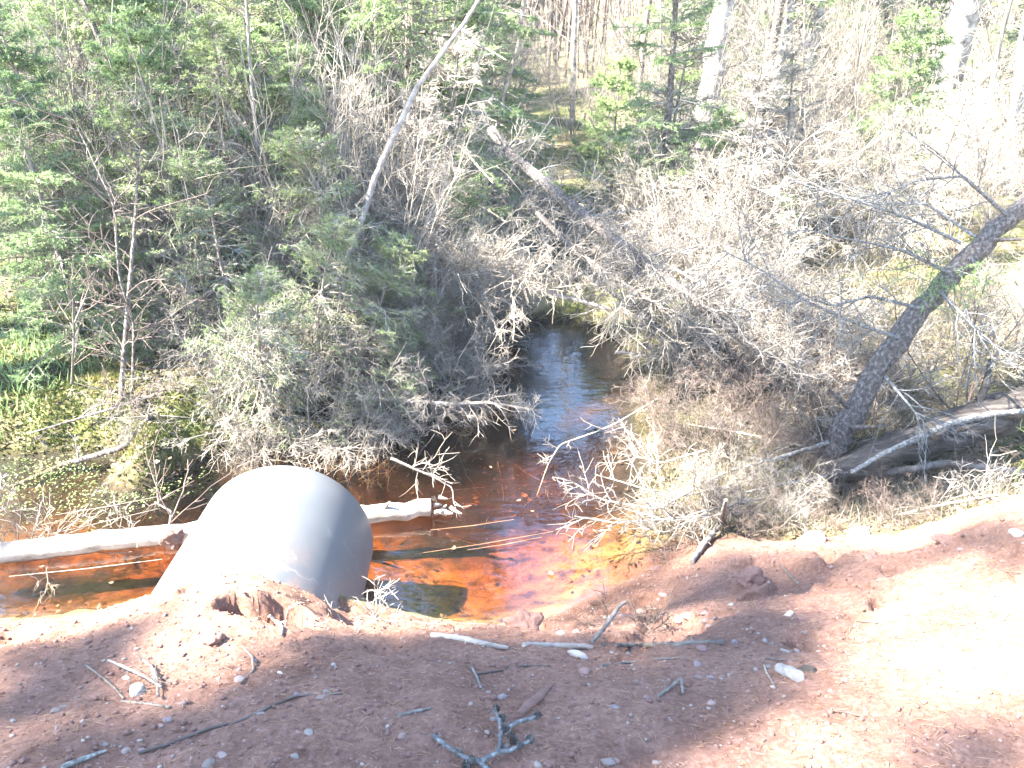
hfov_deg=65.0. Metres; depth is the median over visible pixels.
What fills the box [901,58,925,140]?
fir tree
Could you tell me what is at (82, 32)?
spruce tree
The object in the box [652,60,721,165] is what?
fir tree
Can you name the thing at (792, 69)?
dead spruce
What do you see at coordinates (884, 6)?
spruce tree
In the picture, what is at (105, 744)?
stone
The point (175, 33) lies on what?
bare shrub
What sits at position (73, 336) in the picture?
dead sapling
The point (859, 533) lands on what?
stone
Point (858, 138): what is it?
bare shrub
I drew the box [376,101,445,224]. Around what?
bare shrub
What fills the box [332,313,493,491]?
dead brush
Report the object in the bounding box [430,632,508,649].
stick
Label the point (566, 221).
dead brush
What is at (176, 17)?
spruce tree
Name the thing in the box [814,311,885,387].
dead brush
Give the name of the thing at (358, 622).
stone
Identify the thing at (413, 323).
dead brush
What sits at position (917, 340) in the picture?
brush
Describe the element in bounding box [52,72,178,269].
bare shrub
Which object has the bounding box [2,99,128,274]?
bare shrub
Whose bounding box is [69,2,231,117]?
bare shrub
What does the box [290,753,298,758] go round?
stone
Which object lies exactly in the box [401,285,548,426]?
dead brush
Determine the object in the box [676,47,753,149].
bare shrub
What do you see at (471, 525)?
straw
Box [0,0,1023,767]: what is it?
ground
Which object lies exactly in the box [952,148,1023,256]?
bare shrub
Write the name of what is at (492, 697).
dirt crumbs
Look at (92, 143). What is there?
bare shrub
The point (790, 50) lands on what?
bare sapling
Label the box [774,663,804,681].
stone
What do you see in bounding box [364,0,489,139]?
bare shrub
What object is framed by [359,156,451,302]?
dead brush
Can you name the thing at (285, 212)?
bare shrub
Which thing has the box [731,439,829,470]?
fallen branch
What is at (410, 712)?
stick
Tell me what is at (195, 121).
bare shrub
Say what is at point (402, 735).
pebble
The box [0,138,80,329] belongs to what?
bare shrub
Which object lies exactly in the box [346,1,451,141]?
bare shrub
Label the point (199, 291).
bare shrub
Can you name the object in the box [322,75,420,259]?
dead spruce
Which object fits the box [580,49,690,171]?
bare shrub
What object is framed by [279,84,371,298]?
spruce tree
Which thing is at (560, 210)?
dead brush
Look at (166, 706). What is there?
stick
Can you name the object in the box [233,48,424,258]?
bare shrub
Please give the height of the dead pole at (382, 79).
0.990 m
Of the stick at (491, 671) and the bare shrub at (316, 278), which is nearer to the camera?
the stick at (491, 671)
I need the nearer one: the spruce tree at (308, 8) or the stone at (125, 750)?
the stone at (125, 750)
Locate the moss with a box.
[0,273,870,504]
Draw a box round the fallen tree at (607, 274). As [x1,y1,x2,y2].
[532,145,770,360]
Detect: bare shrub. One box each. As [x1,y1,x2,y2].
[0,0,104,250]
[0,0,113,188]
[0,0,129,272]
[0,0,204,233]
[0,0,207,272]
[0,31,88,257]
[0,46,117,284]
[0,58,210,337]
[0,65,90,275]
[0,81,105,318]
[0,95,157,307]
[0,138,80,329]
[1,0,122,89]
[1,36,70,241]
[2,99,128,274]
[6,52,270,317]
[7,0,218,249]
[9,1,103,124]
[16,46,171,342]
[22,75,223,334]
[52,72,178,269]
[56,0,248,119]
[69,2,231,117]
[80,95,173,277]
[85,3,279,351]
[88,0,209,108]
[99,41,306,282]
[104,13,192,82]
[109,81,342,271]
[116,36,278,259]
[136,173,235,316]
[148,15,262,275]
[154,23,289,294]
[167,62,283,259]
[168,3,243,104]
[177,0,248,154]
[179,85,273,290]
[181,61,405,248]
[184,192,372,316]
[190,0,430,243]
[190,13,408,291]
[210,0,461,226]
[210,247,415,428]
[223,66,376,221]
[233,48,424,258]
[239,170,388,311]
[248,134,384,286]
[252,5,552,292]
[254,76,365,254]
[259,124,398,313]
[262,91,375,257]
[269,79,407,290]
[284,157,434,295]
[297,108,549,322]
[305,127,477,306]
[311,176,411,295]
[318,96,452,208]
[319,0,461,251]
[321,27,390,148]
[322,0,544,202]
[327,0,403,112]
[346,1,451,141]
[362,202,485,363]
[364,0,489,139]
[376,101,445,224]
[383,0,561,133]
[386,172,462,237]
[391,3,507,178]
[393,1,451,143]
[395,0,559,149]
[412,151,491,240]
[427,0,538,156]
[457,0,531,128]
[458,9,539,130]
[461,0,563,134]
[490,0,577,109]
[516,0,621,141]
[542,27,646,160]
[561,0,658,130]
[568,0,669,109]
[576,135,729,251]
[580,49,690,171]
[593,50,722,170]
[606,32,754,195]
[616,10,683,107]
[623,21,682,111]
[624,0,861,198]
[643,132,773,216]
[644,111,716,178]
[646,14,700,98]
[651,112,686,163]
[657,0,796,103]
[658,3,754,157]
[666,0,774,95]
[675,49,774,156]
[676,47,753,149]
[688,65,748,157]
[704,145,812,253]
[729,0,779,105]
[730,51,921,209]
[740,0,898,95]
[742,96,869,239]
[755,116,820,208]
[759,0,882,98]
[759,115,827,170]
[764,97,834,166]
[770,64,867,180]
[773,73,874,182]
[779,157,835,225]
[782,12,883,149]
[782,98,906,220]
[791,74,975,257]
[801,0,907,71]
[812,0,893,124]
[814,11,898,157]
[815,0,915,141]
[816,0,891,114]
[817,158,918,249]
[823,63,870,142]
[831,45,945,192]
[840,0,990,182]
[845,5,1006,142]
[862,141,925,232]
[868,38,1023,245]
[872,83,988,217]
[876,2,982,91]
[884,0,1022,124]
[890,2,997,75]
[911,41,1023,223]
[921,105,1023,232]
[927,95,1021,210]
[940,3,1022,105]
[951,111,1013,174]
[952,45,1014,167]
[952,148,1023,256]
[962,116,1023,194]
[966,0,1021,128]
[973,0,1023,95]
[974,98,1023,189]
[981,3,1023,195]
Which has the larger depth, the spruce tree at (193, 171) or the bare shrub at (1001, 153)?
the bare shrub at (1001, 153)
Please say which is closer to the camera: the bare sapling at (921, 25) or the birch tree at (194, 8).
the birch tree at (194, 8)
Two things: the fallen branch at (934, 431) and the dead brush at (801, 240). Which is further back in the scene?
the dead brush at (801, 240)
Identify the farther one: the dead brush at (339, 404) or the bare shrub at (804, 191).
the bare shrub at (804, 191)
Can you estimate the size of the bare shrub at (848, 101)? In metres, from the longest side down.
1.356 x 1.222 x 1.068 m
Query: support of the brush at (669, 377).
on the ground at (576, 382)
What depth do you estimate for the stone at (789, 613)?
2.89 m
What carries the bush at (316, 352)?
on the ground at (576, 382)
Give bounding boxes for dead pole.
[322,0,479,314]
[324,0,411,112]
[495,0,525,127]
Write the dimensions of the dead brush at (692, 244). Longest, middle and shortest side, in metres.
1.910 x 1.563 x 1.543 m
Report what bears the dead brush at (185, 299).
on the ground at (576, 382)
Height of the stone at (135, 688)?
0.038 m
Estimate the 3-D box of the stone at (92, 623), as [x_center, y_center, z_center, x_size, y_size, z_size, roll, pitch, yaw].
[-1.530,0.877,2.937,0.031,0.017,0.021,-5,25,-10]
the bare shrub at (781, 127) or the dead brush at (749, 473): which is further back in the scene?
the bare shrub at (781, 127)
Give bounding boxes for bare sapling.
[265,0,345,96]
[424,7,434,54]
[602,0,643,116]
[652,0,702,104]
[730,0,814,60]
[738,0,798,153]
[765,1,851,89]
[780,0,877,184]
[832,0,912,154]
[863,0,881,102]
[877,0,902,91]
[896,0,950,66]
[962,0,1012,199]
[972,0,1018,41]
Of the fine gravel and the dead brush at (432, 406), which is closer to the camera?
the fine gravel
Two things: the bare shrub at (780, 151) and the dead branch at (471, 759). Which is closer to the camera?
the dead branch at (471, 759)
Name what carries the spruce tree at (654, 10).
on the ground at (576, 382)
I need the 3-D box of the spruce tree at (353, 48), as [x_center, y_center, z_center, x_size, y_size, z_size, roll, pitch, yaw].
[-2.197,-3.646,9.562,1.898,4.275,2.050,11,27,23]
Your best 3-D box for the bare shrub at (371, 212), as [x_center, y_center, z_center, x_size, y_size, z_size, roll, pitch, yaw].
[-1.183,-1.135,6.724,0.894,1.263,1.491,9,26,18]
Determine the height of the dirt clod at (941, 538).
0.030 m
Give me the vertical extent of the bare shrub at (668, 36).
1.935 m
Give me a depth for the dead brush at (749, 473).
4.58 m
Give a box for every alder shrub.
[832,230,1023,410]
[942,248,1023,372]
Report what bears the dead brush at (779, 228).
on the ground at (576, 382)
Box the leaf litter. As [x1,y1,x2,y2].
[0,120,1023,540]
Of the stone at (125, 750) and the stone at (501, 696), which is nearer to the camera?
the stone at (125, 750)
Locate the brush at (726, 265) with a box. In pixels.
[639,235,925,390]
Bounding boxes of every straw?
[9,559,160,576]
[23,508,159,539]
[56,497,153,514]
[417,531,552,553]
[433,519,513,529]
[469,537,539,549]
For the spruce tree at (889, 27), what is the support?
on the ground at (576, 382)
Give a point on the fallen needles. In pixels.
(540, 670)
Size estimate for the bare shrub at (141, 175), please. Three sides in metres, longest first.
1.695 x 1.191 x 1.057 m
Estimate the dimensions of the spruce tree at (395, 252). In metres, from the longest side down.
1.833 x 1.195 x 1.098 m
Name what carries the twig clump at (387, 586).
on the ground at (576, 382)
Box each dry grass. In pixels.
[537,194,1023,445]
[631,330,1023,540]
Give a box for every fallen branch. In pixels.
[685,417,806,449]
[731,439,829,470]
[740,451,867,495]
[850,408,1023,473]
[875,460,1023,477]
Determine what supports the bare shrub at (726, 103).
on the ground at (576, 382)
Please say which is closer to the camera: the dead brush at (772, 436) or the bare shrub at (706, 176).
the dead brush at (772, 436)
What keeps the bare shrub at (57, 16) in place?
on the ground at (576, 382)
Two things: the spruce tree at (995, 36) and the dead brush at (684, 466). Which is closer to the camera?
the dead brush at (684, 466)
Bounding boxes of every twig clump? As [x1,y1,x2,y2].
[0,473,83,570]
[10,483,143,613]
[77,495,139,545]
[276,601,365,632]
[321,595,402,624]
[352,575,401,625]
[568,581,685,636]
[938,448,1023,501]
[1012,420,1023,488]
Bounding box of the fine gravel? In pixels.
[3,503,1023,767]
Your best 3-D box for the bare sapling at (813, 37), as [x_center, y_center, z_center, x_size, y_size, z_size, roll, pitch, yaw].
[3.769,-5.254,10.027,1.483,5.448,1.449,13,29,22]
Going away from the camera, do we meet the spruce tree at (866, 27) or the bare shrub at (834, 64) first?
the bare shrub at (834, 64)
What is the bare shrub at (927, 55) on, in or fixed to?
on the ground at (576, 382)
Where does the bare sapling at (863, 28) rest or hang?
on the ground at (576, 382)
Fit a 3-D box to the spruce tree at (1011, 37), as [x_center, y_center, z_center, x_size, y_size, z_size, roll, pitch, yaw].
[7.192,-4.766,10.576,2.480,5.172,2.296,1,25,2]
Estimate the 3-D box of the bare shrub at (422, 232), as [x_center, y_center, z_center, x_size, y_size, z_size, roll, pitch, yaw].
[-0.732,-1.122,6.167,2.303,1.932,1.376,-20,31,-36]
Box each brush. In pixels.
[68,303,312,473]
[125,261,288,390]
[160,333,426,480]
[172,264,348,339]
[184,205,476,394]
[197,281,422,384]
[202,390,347,475]
[215,217,356,358]
[221,309,350,405]
[276,313,420,477]
[305,349,489,460]
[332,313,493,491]
[336,235,467,321]
[349,163,584,387]
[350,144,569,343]
[353,261,439,383]
[354,292,477,418]
[357,233,505,389]
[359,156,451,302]
[365,146,494,222]
[377,133,520,241]
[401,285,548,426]
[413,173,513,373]
[416,276,548,379]
[420,214,522,356]
[424,167,534,319]
[429,234,524,330]
[434,282,532,364]
[438,160,584,308]
[440,334,541,428]
[446,124,558,248]
[509,172,579,233]
[511,214,566,259]
[517,181,561,222]
[524,205,603,269]
[539,201,590,247]
[543,137,738,270]
[555,160,835,353]
[556,206,605,250]
[557,194,620,227]
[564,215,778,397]
[575,114,739,266]
[582,222,642,264]
[596,364,754,528]
[602,177,756,292]
[603,364,704,467]
[612,187,777,284]
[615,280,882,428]
[622,479,718,541]
[636,338,807,464]
[639,235,925,390]
[640,90,908,236]
[641,131,876,269]
[647,213,801,334]
[648,474,754,564]
[651,443,764,524]
[657,144,822,292]
[661,386,814,518]
[663,174,764,283]
[683,306,795,421]
[683,335,820,438]
[691,419,769,515]
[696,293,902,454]
[701,462,790,551]
[702,143,849,276]
[707,351,800,400]
[708,174,830,283]
[709,435,842,514]
[713,321,764,357]
[717,473,830,539]
[721,237,1015,448]
[722,306,829,390]
[726,412,815,465]
[741,196,870,346]
[742,368,834,480]
[743,332,893,412]
[759,276,838,347]
[763,385,872,467]
[768,437,840,491]
[783,307,978,417]
[791,475,848,530]
[800,411,853,459]
[807,335,1023,472]
[810,466,859,518]
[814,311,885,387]
[817,462,940,532]
[829,456,882,504]
[835,458,909,514]
[861,468,967,530]
[876,439,989,495]
[878,405,984,466]
[879,340,972,415]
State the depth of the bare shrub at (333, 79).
6.43 m
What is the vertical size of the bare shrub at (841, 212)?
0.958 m
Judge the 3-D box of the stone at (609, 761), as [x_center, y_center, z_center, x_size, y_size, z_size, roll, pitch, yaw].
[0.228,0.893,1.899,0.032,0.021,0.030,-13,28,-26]
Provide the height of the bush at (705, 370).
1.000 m
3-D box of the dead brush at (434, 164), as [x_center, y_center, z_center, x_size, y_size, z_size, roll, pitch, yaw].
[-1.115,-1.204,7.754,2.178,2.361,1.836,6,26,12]
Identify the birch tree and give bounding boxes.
[0,0,57,157]
[172,0,279,74]
[516,0,596,125]
[577,0,699,122]
[642,0,822,189]
[699,0,789,175]
[731,0,841,178]
[745,1,870,177]
[874,0,1023,176]
[919,2,1023,193]
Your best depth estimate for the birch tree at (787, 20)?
9.91 m
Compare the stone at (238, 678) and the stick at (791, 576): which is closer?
the stone at (238, 678)
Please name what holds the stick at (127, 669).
on the ground at (576, 382)
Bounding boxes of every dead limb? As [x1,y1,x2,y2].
[357,379,550,446]
[390,430,470,516]
[536,400,655,498]
[548,470,742,551]
[553,443,724,530]
[586,443,729,528]
[588,475,761,549]
[595,418,705,488]
[664,480,756,563]
[882,431,1022,518]
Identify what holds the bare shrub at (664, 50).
on the ground at (576, 382)
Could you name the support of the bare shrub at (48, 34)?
on the ground at (576, 382)
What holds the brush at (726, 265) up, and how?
on the ground at (576, 382)
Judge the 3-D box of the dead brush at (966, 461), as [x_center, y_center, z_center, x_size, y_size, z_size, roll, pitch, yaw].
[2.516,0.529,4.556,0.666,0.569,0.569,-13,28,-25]
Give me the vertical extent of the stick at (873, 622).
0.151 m
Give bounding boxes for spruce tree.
[0,0,210,341]
[0,0,227,271]
[0,2,138,137]
[0,66,181,401]
[1,0,214,152]
[59,0,256,343]
[74,0,250,293]
[89,94,229,364]
[98,77,313,306]
[136,0,369,225]
[141,143,310,376]
[144,2,216,73]
[162,8,294,308]
[172,0,324,266]
[179,260,325,472]
[196,29,349,333]
[208,0,371,153]
[241,213,379,434]
[242,0,581,296]
[245,120,429,374]
[247,43,346,265]
[264,0,434,239]
[270,230,435,473]
[272,0,399,140]
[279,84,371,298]
[319,317,430,489]
[372,254,491,439]
[399,45,515,243]
[428,0,557,219]
[608,0,761,135]
[640,146,680,215]
[643,0,799,76]
[758,0,933,76]
[760,0,903,70]
[764,0,853,61]
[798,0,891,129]
[825,4,895,53]
[862,1,940,32]
[868,0,1022,56]
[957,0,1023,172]
[968,0,1021,57]
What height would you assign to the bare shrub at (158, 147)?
2.151 m
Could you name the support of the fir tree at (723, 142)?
on the ground at (576, 382)
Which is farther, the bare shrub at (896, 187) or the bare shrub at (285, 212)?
the bare shrub at (896, 187)
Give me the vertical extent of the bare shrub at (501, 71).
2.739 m
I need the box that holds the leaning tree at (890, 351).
[677,118,1023,490]
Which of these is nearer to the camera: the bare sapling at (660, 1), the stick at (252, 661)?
the stick at (252, 661)
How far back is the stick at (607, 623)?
2.82 m
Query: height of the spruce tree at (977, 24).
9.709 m
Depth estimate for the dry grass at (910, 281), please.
7.13 m
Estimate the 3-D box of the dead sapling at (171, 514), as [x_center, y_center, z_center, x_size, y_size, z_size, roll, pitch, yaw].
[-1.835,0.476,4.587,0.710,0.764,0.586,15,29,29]
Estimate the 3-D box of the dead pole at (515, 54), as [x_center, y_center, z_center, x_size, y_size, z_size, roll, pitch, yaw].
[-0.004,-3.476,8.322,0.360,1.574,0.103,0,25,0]
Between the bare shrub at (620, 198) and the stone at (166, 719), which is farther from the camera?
the bare shrub at (620, 198)
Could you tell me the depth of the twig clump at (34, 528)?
4.29 m
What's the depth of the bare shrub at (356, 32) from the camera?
11.39 m
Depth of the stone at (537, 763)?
1.86 m
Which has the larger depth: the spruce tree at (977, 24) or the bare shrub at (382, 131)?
the spruce tree at (977, 24)
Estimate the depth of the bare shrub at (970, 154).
9.01 m
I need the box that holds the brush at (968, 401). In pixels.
[783,307,978,417]
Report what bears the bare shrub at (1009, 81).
on the ground at (576, 382)
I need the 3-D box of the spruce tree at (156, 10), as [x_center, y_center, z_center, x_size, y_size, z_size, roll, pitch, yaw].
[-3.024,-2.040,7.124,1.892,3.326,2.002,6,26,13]
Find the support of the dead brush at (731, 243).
on the ground at (576, 382)
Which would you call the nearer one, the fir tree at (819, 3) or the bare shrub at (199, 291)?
the bare shrub at (199, 291)
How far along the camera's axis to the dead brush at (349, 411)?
5.45 m
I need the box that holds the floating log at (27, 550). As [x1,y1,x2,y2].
[0,495,461,563]
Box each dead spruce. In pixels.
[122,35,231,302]
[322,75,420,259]
[371,78,501,354]
[389,24,519,255]
[608,13,731,244]
[690,59,812,281]
[740,35,845,238]
[856,83,990,262]
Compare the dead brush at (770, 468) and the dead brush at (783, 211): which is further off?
the dead brush at (783, 211)
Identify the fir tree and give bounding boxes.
[561,54,657,221]
[575,0,746,236]
[615,107,674,201]
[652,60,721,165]
[697,105,758,216]
[720,0,837,183]
[725,38,748,104]
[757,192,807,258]
[774,47,823,141]
[821,4,959,206]
[861,0,962,164]
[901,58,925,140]
[964,0,1023,101]
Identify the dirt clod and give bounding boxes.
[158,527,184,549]
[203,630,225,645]
[503,609,543,630]
[737,566,765,588]
[863,549,880,559]
[930,533,950,544]
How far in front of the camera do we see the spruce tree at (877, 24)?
20.65 m
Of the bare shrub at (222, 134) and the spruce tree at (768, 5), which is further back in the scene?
the spruce tree at (768, 5)
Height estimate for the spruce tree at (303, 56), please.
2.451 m
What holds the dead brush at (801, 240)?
on the ground at (576, 382)
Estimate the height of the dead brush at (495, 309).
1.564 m
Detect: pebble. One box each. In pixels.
[178,700,186,705]
[398,732,405,739]
[613,757,619,763]
[834,756,841,763]
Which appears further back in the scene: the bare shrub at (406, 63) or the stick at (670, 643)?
the bare shrub at (406, 63)
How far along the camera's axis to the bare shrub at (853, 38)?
12.74 m
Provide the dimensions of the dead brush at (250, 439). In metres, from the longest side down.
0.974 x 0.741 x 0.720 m
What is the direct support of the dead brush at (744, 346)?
on the ground at (576, 382)
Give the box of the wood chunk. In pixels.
[797,665,816,672]
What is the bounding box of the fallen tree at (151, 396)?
[27,360,181,448]
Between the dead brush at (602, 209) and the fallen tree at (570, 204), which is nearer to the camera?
the fallen tree at (570, 204)
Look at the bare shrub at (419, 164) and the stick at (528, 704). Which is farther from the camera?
the bare shrub at (419, 164)
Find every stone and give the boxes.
[50,707,61,713]
[88,621,97,625]
[101,741,108,746]
[121,747,130,753]
[129,683,145,696]
[163,717,171,722]
[202,758,214,767]
[217,751,226,758]
[234,675,244,681]
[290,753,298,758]
[304,728,313,735]
[316,694,324,699]
[353,620,362,625]
[497,693,507,699]
[534,761,541,767]
[567,649,587,659]
[578,667,589,673]
[600,757,615,766]
[674,615,682,622]
[682,612,690,620]
[693,660,701,666]
[696,645,706,650]
[707,699,715,704]
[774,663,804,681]
[779,648,790,652]
[783,610,793,617]
[803,531,825,544]
[846,526,870,540]
[961,562,973,566]
[1008,528,1023,537]
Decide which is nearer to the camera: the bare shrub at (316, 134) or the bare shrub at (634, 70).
the bare shrub at (316, 134)
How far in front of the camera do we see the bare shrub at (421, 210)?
6.84 m
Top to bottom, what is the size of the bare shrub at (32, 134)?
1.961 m
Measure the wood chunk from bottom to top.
0.038 m
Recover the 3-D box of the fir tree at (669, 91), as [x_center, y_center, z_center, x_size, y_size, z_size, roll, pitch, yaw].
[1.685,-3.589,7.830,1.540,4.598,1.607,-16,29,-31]
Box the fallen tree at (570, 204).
[456,99,855,406]
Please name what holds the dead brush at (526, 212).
on the ground at (576, 382)
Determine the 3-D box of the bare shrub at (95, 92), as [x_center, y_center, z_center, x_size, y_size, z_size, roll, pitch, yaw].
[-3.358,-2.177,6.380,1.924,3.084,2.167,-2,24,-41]
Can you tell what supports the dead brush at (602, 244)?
on the ground at (576, 382)
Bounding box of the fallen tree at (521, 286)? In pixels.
[406,204,708,356]
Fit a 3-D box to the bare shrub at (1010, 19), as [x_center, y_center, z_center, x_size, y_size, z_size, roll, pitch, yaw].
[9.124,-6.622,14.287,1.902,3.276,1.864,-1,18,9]
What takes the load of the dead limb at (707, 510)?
on the ground at (576, 382)
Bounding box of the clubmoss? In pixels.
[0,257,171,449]
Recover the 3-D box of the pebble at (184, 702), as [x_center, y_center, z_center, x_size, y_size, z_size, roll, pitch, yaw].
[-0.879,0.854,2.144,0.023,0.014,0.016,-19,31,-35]
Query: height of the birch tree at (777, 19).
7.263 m
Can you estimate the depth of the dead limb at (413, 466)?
4.75 m
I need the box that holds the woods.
[187,0,1018,96]
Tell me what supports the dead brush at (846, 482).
on the ground at (576, 382)
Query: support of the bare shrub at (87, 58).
on the ground at (576, 382)
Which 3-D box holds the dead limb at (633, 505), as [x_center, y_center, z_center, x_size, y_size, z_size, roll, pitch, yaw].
[0.719,0.575,4.362,1.002,0.486,0.510,0,25,0]
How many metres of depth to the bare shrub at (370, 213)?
6.23 m
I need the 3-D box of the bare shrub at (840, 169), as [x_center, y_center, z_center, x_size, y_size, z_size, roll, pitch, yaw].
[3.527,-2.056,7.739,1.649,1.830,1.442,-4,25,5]
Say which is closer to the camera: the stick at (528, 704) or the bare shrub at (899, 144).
the stick at (528, 704)
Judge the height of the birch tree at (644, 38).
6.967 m
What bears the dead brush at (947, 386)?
on the ground at (576, 382)
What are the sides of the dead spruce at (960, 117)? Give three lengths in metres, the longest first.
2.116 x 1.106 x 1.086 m
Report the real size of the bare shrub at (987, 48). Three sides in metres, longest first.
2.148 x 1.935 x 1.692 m
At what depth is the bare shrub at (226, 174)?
6.44 m
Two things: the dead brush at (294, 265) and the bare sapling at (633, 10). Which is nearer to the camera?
the dead brush at (294, 265)
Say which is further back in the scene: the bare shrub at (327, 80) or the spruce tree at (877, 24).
the spruce tree at (877, 24)
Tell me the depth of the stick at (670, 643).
2.74 m
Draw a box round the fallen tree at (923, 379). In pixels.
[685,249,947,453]
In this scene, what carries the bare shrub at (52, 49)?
on the ground at (576, 382)
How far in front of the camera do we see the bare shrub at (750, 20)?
14.96 m
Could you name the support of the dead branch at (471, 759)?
on the ground at (576, 382)
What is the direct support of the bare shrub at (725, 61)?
on the ground at (576, 382)
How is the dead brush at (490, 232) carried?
on the ground at (576, 382)
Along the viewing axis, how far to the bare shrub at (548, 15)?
14.44 m
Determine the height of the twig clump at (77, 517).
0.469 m
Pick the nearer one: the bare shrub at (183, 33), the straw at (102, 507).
the straw at (102, 507)
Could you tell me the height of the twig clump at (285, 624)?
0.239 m
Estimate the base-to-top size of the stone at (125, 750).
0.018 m
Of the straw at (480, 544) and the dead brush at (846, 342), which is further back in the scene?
the dead brush at (846, 342)
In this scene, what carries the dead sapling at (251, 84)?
on the ground at (576, 382)
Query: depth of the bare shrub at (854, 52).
12.30 m
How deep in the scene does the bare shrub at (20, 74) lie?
7.30 m
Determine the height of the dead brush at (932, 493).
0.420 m
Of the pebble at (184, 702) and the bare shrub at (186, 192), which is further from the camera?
the bare shrub at (186, 192)
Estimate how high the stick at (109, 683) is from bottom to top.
0.114 m
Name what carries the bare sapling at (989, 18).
on the ground at (576, 382)
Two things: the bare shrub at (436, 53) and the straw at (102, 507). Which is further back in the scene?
the bare shrub at (436, 53)
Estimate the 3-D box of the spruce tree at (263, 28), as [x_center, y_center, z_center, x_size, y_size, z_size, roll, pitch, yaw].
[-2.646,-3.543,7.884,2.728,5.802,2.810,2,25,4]
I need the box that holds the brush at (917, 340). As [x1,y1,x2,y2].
[721,237,1015,448]
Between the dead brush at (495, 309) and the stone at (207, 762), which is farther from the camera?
the dead brush at (495, 309)
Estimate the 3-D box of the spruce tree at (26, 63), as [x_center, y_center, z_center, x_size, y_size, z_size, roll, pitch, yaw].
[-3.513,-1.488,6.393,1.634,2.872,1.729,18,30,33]
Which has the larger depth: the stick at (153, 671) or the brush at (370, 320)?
the brush at (370, 320)
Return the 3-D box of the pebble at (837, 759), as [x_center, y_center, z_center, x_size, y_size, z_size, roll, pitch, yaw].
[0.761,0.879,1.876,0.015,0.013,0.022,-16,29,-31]
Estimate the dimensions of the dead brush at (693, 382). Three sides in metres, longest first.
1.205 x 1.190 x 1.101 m
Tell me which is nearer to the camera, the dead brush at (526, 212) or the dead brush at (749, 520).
the dead brush at (749, 520)
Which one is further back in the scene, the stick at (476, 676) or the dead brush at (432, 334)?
the dead brush at (432, 334)
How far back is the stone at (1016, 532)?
3.04 m
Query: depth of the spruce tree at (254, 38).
6.33 m
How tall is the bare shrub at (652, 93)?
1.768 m
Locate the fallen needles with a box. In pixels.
[0,494,1023,767]
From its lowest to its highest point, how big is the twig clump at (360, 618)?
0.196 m
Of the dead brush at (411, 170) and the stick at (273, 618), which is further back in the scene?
the dead brush at (411, 170)
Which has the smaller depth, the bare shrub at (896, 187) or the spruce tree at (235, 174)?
the spruce tree at (235, 174)
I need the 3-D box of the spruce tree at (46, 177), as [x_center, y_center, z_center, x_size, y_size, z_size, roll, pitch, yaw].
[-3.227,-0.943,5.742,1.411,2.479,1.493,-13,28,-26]
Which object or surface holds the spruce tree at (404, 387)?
on the ground at (576, 382)
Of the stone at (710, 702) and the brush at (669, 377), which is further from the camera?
the brush at (669, 377)
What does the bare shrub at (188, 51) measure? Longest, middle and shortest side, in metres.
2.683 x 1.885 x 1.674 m
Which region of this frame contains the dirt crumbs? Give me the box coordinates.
[0,495,1023,767]
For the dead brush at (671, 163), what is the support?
on the ground at (576, 382)
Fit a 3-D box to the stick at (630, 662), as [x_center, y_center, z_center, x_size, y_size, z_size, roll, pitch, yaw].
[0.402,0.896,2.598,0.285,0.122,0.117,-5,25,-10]
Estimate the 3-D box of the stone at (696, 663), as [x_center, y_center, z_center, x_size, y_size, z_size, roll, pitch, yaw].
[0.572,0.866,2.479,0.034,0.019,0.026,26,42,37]
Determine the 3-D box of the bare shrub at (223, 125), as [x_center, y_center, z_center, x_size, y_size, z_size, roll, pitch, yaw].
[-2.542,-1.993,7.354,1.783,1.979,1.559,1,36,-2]
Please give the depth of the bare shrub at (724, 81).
10.88 m
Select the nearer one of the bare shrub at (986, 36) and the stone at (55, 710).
the stone at (55, 710)
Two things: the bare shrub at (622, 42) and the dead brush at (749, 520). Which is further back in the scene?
the bare shrub at (622, 42)
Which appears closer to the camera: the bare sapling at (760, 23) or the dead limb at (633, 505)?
the dead limb at (633, 505)
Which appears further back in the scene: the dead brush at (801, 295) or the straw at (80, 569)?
the dead brush at (801, 295)
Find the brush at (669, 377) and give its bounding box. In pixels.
[615,290,923,438]
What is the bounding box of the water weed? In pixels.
[0,454,212,536]
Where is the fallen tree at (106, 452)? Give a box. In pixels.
[8,402,163,489]
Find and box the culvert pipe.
[151,465,372,608]
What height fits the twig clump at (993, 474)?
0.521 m
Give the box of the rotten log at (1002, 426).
[815,358,1023,487]
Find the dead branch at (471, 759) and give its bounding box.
[431,704,541,767]
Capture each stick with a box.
[61,749,106,767]
[84,664,124,699]
[107,659,173,703]
[120,699,171,708]
[130,650,163,696]
[138,692,342,753]
[240,646,254,683]
[268,614,284,635]
[397,706,431,716]
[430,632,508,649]
[471,667,483,688]
[476,665,550,674]
[515,683,553,717]
[521,642,592,649]
[590,601,626,643]
[599,657,684,666]
[600,639,723,647]
[657,677,685,696]
[763,664,774,685]
[765,658,797,660]
[781,565,799,584]
[834,710,864,716]
[856,620,895,624]
[985,561,1020,573]
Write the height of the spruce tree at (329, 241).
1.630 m
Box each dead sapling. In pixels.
[0,87,210,398]
[0,237,141,383]
[52,79,218,401]
[72,0,193,265]
[112,417,268,525]
[191,0,323,280]
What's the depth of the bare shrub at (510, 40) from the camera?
11.64 m
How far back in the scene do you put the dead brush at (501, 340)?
6.95 m
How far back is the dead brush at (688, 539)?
4.25 m

